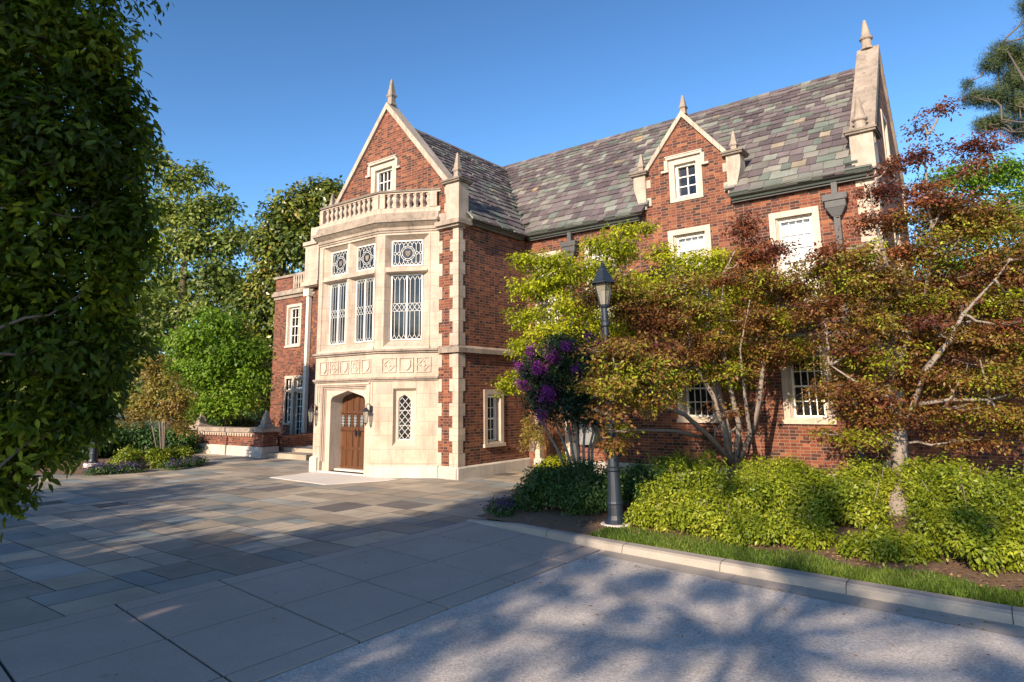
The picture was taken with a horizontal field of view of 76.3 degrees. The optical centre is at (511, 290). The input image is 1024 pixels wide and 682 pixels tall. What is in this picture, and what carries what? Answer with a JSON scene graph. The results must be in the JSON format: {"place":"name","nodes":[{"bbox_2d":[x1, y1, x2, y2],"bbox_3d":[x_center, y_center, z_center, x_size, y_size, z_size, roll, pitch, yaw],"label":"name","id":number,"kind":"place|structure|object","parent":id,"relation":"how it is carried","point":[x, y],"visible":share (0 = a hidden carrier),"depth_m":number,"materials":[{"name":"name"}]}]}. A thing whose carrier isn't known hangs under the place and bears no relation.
{"place":"outdoors","nodes":[
{"label":"outdoors","id":0,"kind":"place"},
{"bbox_2d":[107,412,269,429],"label":"side lawn","id":1,"kind":"structure","parent":0,"point":[153,422],"depth_m":67.20,"materials":[{"name":"green plant"}]},
{"bbox_2d":[1,332,263,419],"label":"distant woods","id":2,"kind":"object","parent":1,"relation":"on","point":[138,387],"visible":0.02,"depth_m":75.35,"materials":[{"name":"green plant"}]},
{"bbox_2d":[0,453,604,681],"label":"plaza","id":3,"kind":"structure","parent":0,"point":[20,612],"depth_m":10.77,"materials":[{"name":"grey stone"}]},
{"bbox_2d":[4,451,158,474],"bbox_3d":[-18.280,6.486,25.651,19.000,0.001,6.800,-8,-12,36],"label":"flower bed","id":4,"kind":"object","parent":3,"relation":"on","point":[78,471],"visible":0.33,"depth_m":20.39,"materials":[{"name":"plant"}]},
{"bbox_2d":[47,419,122,460],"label":"hedge bush","id":5,"kind":"object","parent":4,"relation":"on","point":[82,450],"visible":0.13,"depth_m":23.66,"materials":[{"name":"green plant"}]},
{"bbox_2d":[83,431,100,467],"bbox_3d":[-13.403,3.573,21.108,0.500,4.170,0.500,-8,-12,36],"label":"street lamp","id":6,"kind":"object","parent":4,"relation":"on","point":[93,454],"visible":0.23,"depth_m":20.74,"materials":[{"name":"metal"}]},
{"bbox_2d":[98,420,155,456],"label":"hedge bush","id":7,"kind":"object","parent":4,"relation":"on","point":[132,433],"visible":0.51,"depth_m":24.51,"materials":[{"name":"green plant"}]},
{"bbox_2d":[106,444,147,468],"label":"rounded bush","id":8,"kind":"object","parent":4,"relation":"on","point":[126,454],"visible":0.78,"depth_m":19.80,"materials":[{"name":"green plant"}]},
{"bbox_2d":[141,445,175,468],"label":"rounded bush","id":9,"kind":"object","parent":4,"relation":"on","point":[155,456],"visible":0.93,"depth_m":20.00,"materials":[{"name":"green plant"}]},
{"bbox_2d":[115,351,203,449],"bbox_3d":[-11.022,3.712,20.375,2.805,3.613,1.577,0,-9,-4],"label":"ornamental tree","id":10,"kind":"object","parent":4,"relation":"on","point":[171,406],"visible":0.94,"depth_m":20.38,"materials":[{"name":"green plant"}]},
{"bbox_2d":[127,423,203,453],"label":"hedge bush","id":11,"kind":"object","parent":4,"relation":"on","point":[172,440],"visible":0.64,"depth_m":24.98,"materials":[{"name":"green plant"}]},
{"bbox_2d":[170,445,194,465],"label":"rounded bush","id":12,"kind":"object","parent":4,"relation":"on","point":[183,451],"visible":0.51,"depth_m":20.71,"materials":[{"name":"green plant"}]},
{"bbox_2d":[1,257,192,404],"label":"evergreen tree","id":13,"kind":"object","parent":3,"relation":"on","point":[157,299],"visible":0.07,"depth_m":33.89,"materials":[{"name":"green plant"}]},
{"bbox_2d":[79,460,149,476],"bbox_3d":[-11.444,5.127,18.738,1.822,0.499,0.839,5,-11,-30],"label":"flower patch","id":14,"kind":"object","parent":3,"relation":"on","point":[102,468],"visible":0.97,"depth_m":18.59,"materials":[{"name":"purple plant"}]},
{"bbox_2d":[157,455,208,470],"bbox_3d":[-10.139,5.370,20.222,0.831,0.530,1.943,-2,-10,10],"label":"flower patch","id":15,"kind":"object","parent":3,"relation":"on","point":[196,460],"visible":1,"depth_m":20.05,"materials":[{"name":"purple plant"}]},
{"bbox_2d":[152,306,276,426],"bbox_3d":[-12.492,3.672,27.488,5.031,6.056,3.564,2,-10,-17],"label":"leafy tree","id":16,"kind":"object","parent":3,"relation":"on","point":[204,370],"visible":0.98,"depth_m":27.05,"materials":[{"name":"green plant"}]},
{"bbox_2d":[187,410,312,457],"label":"terrace wall","id":17,"kind":"structure","parent":3,"relation":"on","point":[262,439],"depth_m":24.45,"materials":[{"name":"stone"}]},
{"bbox_2d":[268,451,312,459],"bbox_3d":[-6.419,6.170,25.097,2.650,0.183,5.450,-8,-12,36],"label":"terrace step","id":18,"kind":"object","parent":3,"relation":"on","point":[292,455],"visible":0.11,"depth_m":22.86,"materials":[{"name":"beige stone"}]},
{"bbox_2d":[284,445,312,452],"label":"terrace","id":19,"kind":"structure","parent":3,"relation":"on","point":[307,449],"depth_m":23.69,"materials":[{"name":"beige stone"}]},
{"bbox_2d":[209,412,280,434],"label":"hedge bush","id":20,"kind":"object","parent":19,"relation":"on","point":[248,422],"visible":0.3,"depth_m":29.36,"materials":[{"name":"green plant"}]},
{"bbox_2d":[0,522,599,681],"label":"walkway","id":21,"kind":"structure","parent":3,"relation":"on","point":[230,629],"depth_m":6.23,"materials":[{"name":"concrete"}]},
{"bbox_2d":[0,0,174,543],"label":"broadleaf tree","id":22,"kind":"object","parent":21,"relation":"on","point":[61,344],"visible":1,"depth_m":5.31,"materials":[{"name":"green plant"}]},
{"bbox_2d":[270,472,398,484],"bbox_3d":[-4.683,4.862,16.839,3.300,0.012,1.700,-8,-12,36],"label":"doorstep","id":23,"kind":"object","parent":3,"relation":"on","point":[323,478],"visible":1,"depth_m":16.77,"materials":[{"name":"stone"}]},
{"bbox_2d":[8,486,1001,681],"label":"fallen leaves","id":24,"kind":"object","parent":3,"relation":"on","point":[560,584],"visible":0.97,"depth_m":6.82,"materials":[{"name":"brown plant"}]},
{"bbox_2d":[530,450,576,476],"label":"mounded shrub","id":25,"kind":"object","parent":3,"relation":"on","point":[549,460],"visible":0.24,"depth_m":16.02,"materials":[{"name":"green plant"}]},
{"bbox_2d":[1,0,1023,403],"label":"sky","id":26,"kind":"structure","parent":0,"point":[274,94],"materials":[{"name":"blue"}]},
{"bbox_2d":[262,551,1023,681],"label":"road","id":27,"kind":"structure","parent":0,"point":[533,630],"depth_m":5.41,"materials":[{"name":"grey asphalt"}]},
{"bbox_2d":[465,519,1023,626],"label":"kerb","id":28,"kind":"structure","parent":27,"relation":"on","point":[989,611],"depth_m":6.98,"materials":[{"name":"concrete"}]},
{"bbox_2d":[546,529,1013,623],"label":"kerb joints","id":29,"kind":"object","parent":28,"relation":"on","point":[846,584],"visible":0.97,"depth_m":6.65,"materials":[{"name":"grey concrete"}]},
{"bbox_2d":[598,550,1023,637],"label":"gutter pan","id":30,"kind":"object","parent":27,"relation":"on","point":[994,626],"visible":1,"depth_m":6.47,"materials":[{"name":"concrete"}]},
{"bbox_2d":[477,478,1023,606],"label":"planting bed","id":31,"kind":"object","parent":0,"point":[553,518],"visible":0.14,"depth_m":8.62,"materials":[{"name":"green plant"}]},
{"bbox_2d":[480,491,521,521],"bbox_3d":[-0.165,3.771,11.218,0.755,0.513,1.328,-3,-10,15],"label":"flower patch","id":32,"kind":"object","parent":31,"relation":"on","point":[501,507],"visible":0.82,"depth_m":10.88,"materials":[{"name":"purple plant"}]},
{"bbox_2d":[507,460,570,511],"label":"box shrub","id":33,"kind":"object","parent":31,"relation":"on","point":[542,488],"visible":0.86,"depth_m":10.96,"materials":[{"name":"green plant"}]},
{"bbox_2d":[510,325,622,467],"bbox_3d":[1.154,2.446,13.597,2.417,3.431,1.764,0,-9,-3],"label":"crape myrtle","id":34,"kind":"object","parent":31,"relation":"on","point":[550,379],"visible":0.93,"depth_m":13.33,"materials":[{"name":"purple plant"}]},
{"bbox_2d":[557,453,606,479],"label":"box shrub","id":35,"kind":"object","parent":31,"relation":"on","point":[571,470],"visible":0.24,"depth_m":12.28,"materials":[{"name":"green plant"}]},
{"bbox_2d":[486,219,680,465],"bbox_3d":[1.792,1.400,15.543,4.905,6.096,2.806,0,-9,-3],"label":"dogwood tree","id":36,"kind":"object","parent":31,"relation":"on","point":[540,286],"visible":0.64,"depth_m":15.35,"materials":[{"name":"green plant"}]},
{"bbox_2d":[557,461,630,517],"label":"box shrub","id":37,"kind":"object","parent":31,"relation":"on","point":[590,492],"visible":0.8,"depth_m":10.54,"materials":[{"name":"green plant"}]},
{"bbox_2d":[592,262,630,527],"bbox_3d":[1.513,1.580,10.165,0.500,4.170,0.500,-9,-13,36],"label":"street lamp","id":38,"kind":"object","parent":31,"relation":"on","point":[615,502],"visible":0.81,"depth_m":9.89,"materials":[{"name":"metal"}]},
{"bbox_2d":[620,459,676,506],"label":"box shrub","id":39,"kind":"object","parent":31,"relation":"on","point":[634,474],"visible":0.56,"depth_m":10.58,"materials":[{"name":"green plant"}]},
{"bbox_2d":[622,492,684,532],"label":"azalea shrub","id":40,"kind":"object","parent":31,"relation":"on","point":[648,514],"visible":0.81,"depth_m":9.40,"materials":[{"name":"green plant"}]},
{"bbox_2d":[646,445,729,479],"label":"azalea shrub","id":41,"kind":"object","parent":31,"relation":"on","point":[688,462],"visible":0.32,"depth_m":12.02,"materials":[{"name":"green plant"}]},
{"bbox_2d":[635,456,746,506],"bbox_3d":[2.759,3.140,10.090,1.667,1.111,1.333,-4,-10,21],"label":"azalea shrub","id":42,"kind":"object","parent":31,"relation":"on","point":[708,479],"visible":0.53,"depth_m":9.95,"materials":[{"name":"green plant"}]},
{"bbox_2d":[563,209,834,476],"bbox_3d":[3.111,1.070,12.656,7.935,5.820,4.304,8,-13,-41],"label":"japanese maple","id":43,"kind":"object","parent":31,"relation":"on","point":[632,363],"visible":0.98,"depth_m":13.06,"materials":[{"name":"brown plant"}]},
{"bbox_2d":[657,482,750,538],"bbox_3d":[2.687,3.100,9.067,1.232,0.796,1.070,-8,-12,36],"label":"azalea shrub","id":44,"kind":"object","parent":31,"relation":"on","point":[707,513],"visible":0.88,"depth_m":8.90,"materials":[{"name":"green plant"}]},
{"bbox_2d":[632,245,799,479],"bbox_3d":[4.899,1.661,15.449,4.114,5.457,2.769,2,-10,-13],"label":"dogwood tree","id":45,"kind":"object","parent":31,"relation":"on","point":[696,260],"visible":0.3,"depth_m":15.19,"materials":[{"name":"green plant"}]},
{"bbox_2d":[711,505,787,548],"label":"azalea shrub","id":46,"kind":"object","parent":31,"relation":"on","point":[740,531],"visible":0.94,"depth_m":8.30,"materials":[{"name":"green plant"}]},
{"bbox_2d":[713,464,792,492],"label":"azalea shrub","id":47,"kind":"object","parent":31,"relation":"on","point":[752,474],"visible":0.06,"depth_m":10.68,"materials":[{"name":"green plant"}]},
{"bbox_2d":[720,467,801,514],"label":"azalea shrub","id":48,"kind":"object","parent":31,"relation":"on","point":[758,495],"visible":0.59,"depth_m":9.15,"materials":[{"name":"green plant"}]},
{"bbox_2d":[731,453,806,480],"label":"azalea shrub","id":49,"kind":"object","parent":31,"relation":"on","point":[766,465],"visible":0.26,"depth_m":12.39,"materials":[{"name":"green plant"}]},
{"bbox_2d":[753,499,842,551],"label":"azalea shrub","id":50,"kind":"object","parent":31,"relation":"on","point":[812,530],"visible":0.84,"depth_m":8.14,"materials":[{"name":"green plant"}]},
{"bbox_2d":[764,458,834,484],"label":"azalea shrub","id":51,"kind":"object","parent":31,"relation":"on","point":[805,472],"visible":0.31,"depth_m":11.06,"materials":[{"name":"green plant"}]},
{"bbox_2d":[581,519,1023,592],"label":"leaf litter","id":52,"kind":"object","parent":31,"relation":"on","point":[950,574],"visible":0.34,"depth_m":7.19,"materials":[{"name":"brown plant"}]},
{"bbox_2d":[590,526,1023,607],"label":"grass strip","id":53,"kind":"object","parent":31,"relation":"on","point":[955,586],"depth_m":7.20,"materials":[{"name":"green plant"}]},
{"bbox_2d":[763,467,855,524],"bbox_3d":[4.224,3.079,9.504,1.495,0.951,1.537,-8,-12,36],"label":"azalea shrub","id":54,"kind":"object","parent":31,"relation":"on","point":[809,497],"visible":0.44,"depth_m":9.09,"materials":[{"name":"green plant"}]},
{"bbox_2d":[816,468,900,531],"bbox_3d":[4.829,3.010,9.269,1.150,0.960,1.317,-8,-12,36],"label":"azalea shrub","id":55,"kind":"object","parent":31,"relation":"on","point":[867,509],"visible":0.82,"depth_m":9.01,"materials":[{"name":"green plant"}]},
{"bbox_2d":[825,450,912,506],"bbox_3d":[5.943,3.273,10.966,1.436,1.151,1.199,-8,-12,36],"label":"azalea shrub","id":56,"kind":"object","parent":31,"relation":"on","point":[882,477],"visible":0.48,"depth_m":10.73,"materials":[{"name":"green plant"}]},
{"bbox_2d":[828,522,959,566],"bbox_3d":[4.432,3.001,7.603,1.384,0.584,1.052,-8,-12,36],"label":"azalea shrub","id":57,"kind":"object","parent":31,"relation":"on","point":[877,543],"visible":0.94,"depth_m":7.43,"materials":[{"name":"green plant"}]},
{"bbox_2d":[773,95,1023,515],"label":"japanese maple","id":58,"kind":"object","parent":31,"relation":"on","point":[963,221],"visible":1,"depth_m":11.17,"materials":[{"name":"red plant"}]},
{"bbox_2d":[884,451,999,501],"bbox_3d":[6.584,3.034,9.858,1.586,1.168,1.266,-8,-12,36],"label":"azalea shrub","id":59,"kind":"object","parent":31,"relation":"on","point":[908,473],"visible":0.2,"depth_m":9.93,"materials":[{"name":"green plant"}]},
{"bbox_2d":[896,453,1023,540],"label":"azalea shrub","id":60,"kind":"object","parent":31,"relation":"on","point":[981,498],"visible":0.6,"depth_m":8.22,"materials":[{"name":"green plant"}]},
{"bbox_2d":[923,502,1023,577],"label":"azalea shrub","id":61,"kind":"object","parent":31,"relation":"on","point":[979,540],"visible":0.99,"depth_m":6.97,"materials":[{"name":"green plant"}]},
{"bbox_2d":[968,460,1023,525],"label":"azalea shrub","id":62,"kind":"object","parent":31,"relation":"on","point":[1017,480],"visible":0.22,"depth_m":8.95,"materials":[{"name":"green plant"}]},
{"bbox_2d":[999,487,1023,571],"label":"azalea shrub","id":63,"kind":"object","parent":31,"relation":"on","point":[1018,507],"visible":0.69,"depth_m":7.09,"materials":[{"name":"green plant"}]},
{"label":"ground","id":64,"kind":"structure","parent":0,"visible":0},
{"bbox_2d":[104,129,257,429],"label":"hardwood tree","id":65,"kind":"object","parent":64,"relation":"on","point":[216,280],"visible":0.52,"depth_m":45.31,"materials":[{"name":"green plant"}]},
{"bbox_2d":[212,172,344,419],"bbox_3d":[-13.562,0.760,39.582,10.465,15.779,4.585,-4,-10,21],"label":"magnolia tree","id":66,"kind":"object","parent":64,"relation":"on","point":[286,232],"visible":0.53,"depth_m":39.19,"materials":[{"name":"green plant"}]},
{"bbox_2d":[270,20,1023,487],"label":"brick house","id":67,"kind":"structure","parent":64,"relation":"on","point":[390,302],"depth_m":17.55,"materials":[{"name":"brick"}]},
{"bbox_2d":[284,303,301,347],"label":"window","id":68,"kind":"structure","parent":67,"relation":"in","point":[293,318],"depth_m":33.08,"materials":[{"name":"stone"}]},
{"bbox_2d":[307,404,317,424],"bbox_3d":[-5.709,3.553,18.681,0.200,0.612,0.297,-8,-12,36],"label":"wall lantern","id":69,"kind":"object","parent":67,"relation":"attached to","point":[310,409],"depth_m":18.64,"materials":[{"name":"black metal"}]},
{"bbox_2d":[318,243,374,353],"bbox_3d":[-4.638,0.261,18.672,2.370,3.040,0.290,-8,-12,36],"label":"window","id":70,"kind":"structure","parent":67,"relation":"in","point":[364,316],"depth_m":18.71,"materials":[{"name":"glass"}]},
{"bbox_2d":[340,393,358,468],"bbox_3d":[-4.670,3.972,18.618,0.802,2.160,0.159,-8,-12,36],"label":"door leaf","id":71,"kind":"structure","parent":67,"relation":"in","point":[350,404],"depth_m":18.60,"materials":[{"name":"brown wood"}]},
{"bbox_2d":[357,395,364,469],"bbox_3d":[-4.024,3.885,18.137,0.798,2.160,0.159,-8,-12,36],"label":"door leaf","id":72,"kind":"structure","parent":67,"relation":"in","point":[361,426],"depth_m":18.29,"materials":[{"name":"brown wood"}]},
{"bbox_2d":[362,403,372,425],"bbox_3d":[-3.827,3.299,17.281,0.200,0.612,0.297,-8,-12,36],"label":"wall lantern","id":73,"kind":"object","parent":67,"relation":"attached to","point":[367,410],"depth_m":17.25,"materials":[{"name":"black metal"}]},
{"bbox_2d":[365,154,400,207],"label":"window","id":74,"kind":"structure","parent":67,"relation":"in","point":[382,173],"depth_m":19.67,"materials":[{"name":"stone"}]},
{"bbox_2d":[392,388,415,445],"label":"lancet window","id":75,"kind":"structure","parent":67,"relation":"in","point":[404,399],"depth_m":17.31,"materials":[{"name":"stone"}]},
{"bbox_2d":[382,240,429,348],"bbox_3d":[-2.849,0.094,17.798,1.320,3.040,0.290,-2,-10,8],"label":"window","id":76,"kind":"structure","parent":67,"relation":"in","point":[406,290],"depth_m":17.90,"materials":[{"name":"glass"}]},
{"bbox_2d":[483,389,505,447],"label":"window","id":77,"kind":"structure","parent":67,"relation":"in","point":[493,407],"depth_m":17.91,"materials":[{"name":"stone"}]},
{"bbox_2d":[516,411,548,455],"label":"climbing shrub","id":78,"kind":"object","parent":67,"relation":"attached to","point":[531,431],"visible":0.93,"depth_m":17.40,"materials":[{"name":"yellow plant"}]},
{"bbox_2d":[535,250,562,329],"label":"window","id":79,"kind":"structure","parent":67,"relation":"in","point":[551,252],"depth_m":19.26,"materials":[{"name":"stone"}]},
{"bbox_2d":[579,421,599,444],"bbox_3d":[2.085,3.836,17.614,0.540,0.640,0.250,-8,-12,36],"label":"utility box","id":80,"kind":"object","parent":67,"relation":"attached to","point":[587,436],"visible":0.29,"depth_m":17.52,"materials":[{"name":"grey metal"}]},
{"bbox_2d":[584,241,617,324],"bbox_3d":[2.512,-0.172,18.201,0.990,2.310,0.320,-8,-12,36],"label":"window","id":81,"kind":"structure","parent":67,"relation":"in","point":[587,251],"depth_m":18.39,"materials":[{"name":"stone"}]},
{"bbox_2d":[661,148,708,202],"bbox_3d":[4.556,-2.949,17.021,1.290,1.255,0.340,-8,-12,36],"label":"window","id":82,"kind":"structure","parent":67,"relation":"in","point":[684,169],"depth_m":17.08,"materials":[{"name":"stone"}]},
{"bbox_2d":[668,224,715,317],"bbox_3d":[4.610,-0.456,16.641,1.190,2.310,0.320,-8,-12,36],"label":"window","id":83,"kind":"structure","parent":67,"relation":"in","point":[692,238],"depth_m":16.80,"materials":[{"name":"stone"}]},
{"bbox_2d":[676,361,718,422],"bbox_3d":[4.628,2.403,16.154,1.120,1.710,0.280,-8,-12,36],"label":"window","id":84,"kind":"structure","parent":67,"relation":"in","point":[698,395],"depth_m":16.21,"materials":[{"name":"stone"}]},
{"bbox_2d":[768,205,824,308],"bbox_3d":[6.640,-0.731,15.131,1.160,2.310,0.320,-8,-12,36],"label":"window","id":85,"kind":"structure","parent":67,"relation":"in","point":[802,223],"depth_m":15.27,"materials":[{"name":"stone"}]},
{"bbox_2d":[780,346,836,424],"bbox_3d":[6.643,2.130,14.656,1.110,1.710,0.280,-8,-12,36],"label":"window","id":86,"kind":"structure","parent":67,"relation":"in","point":[790,378],"depth_m":14.74,"materials":[{"name":"stone"}]},
{"bbox_2d":[880,109,894,178],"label":"window","id":87,"kind":"structure","parent":67,"relation":"in","point":[884,122],"depth_m":16.77,"materials":[{"name":"stone"}]},
{"bbox_2d":[893,223,904,275],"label":"window","id":88,"kind":"structure","parent":67,"relation":"in","point":[898,235],"depth_m":16.50,"materials":[{"name":"stone"}]},
{"bbox_2d":[907,148,1023,275],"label":"leafy tree","id":89,"kind":"object","parent":64,"relation":"on","point":[1012,168],"visible":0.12,"depth_m":26.68,"materials":[{"name":"green plant"}]},
{"bbox_2d":[953,0,1023,143],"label":"pine tree","id":90,"kind":"object","parent":64,"relation":"on","point":[1005,90],"visible":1,"depth_m":33.77,"materials":[{"name":"green plant"}]}
]}

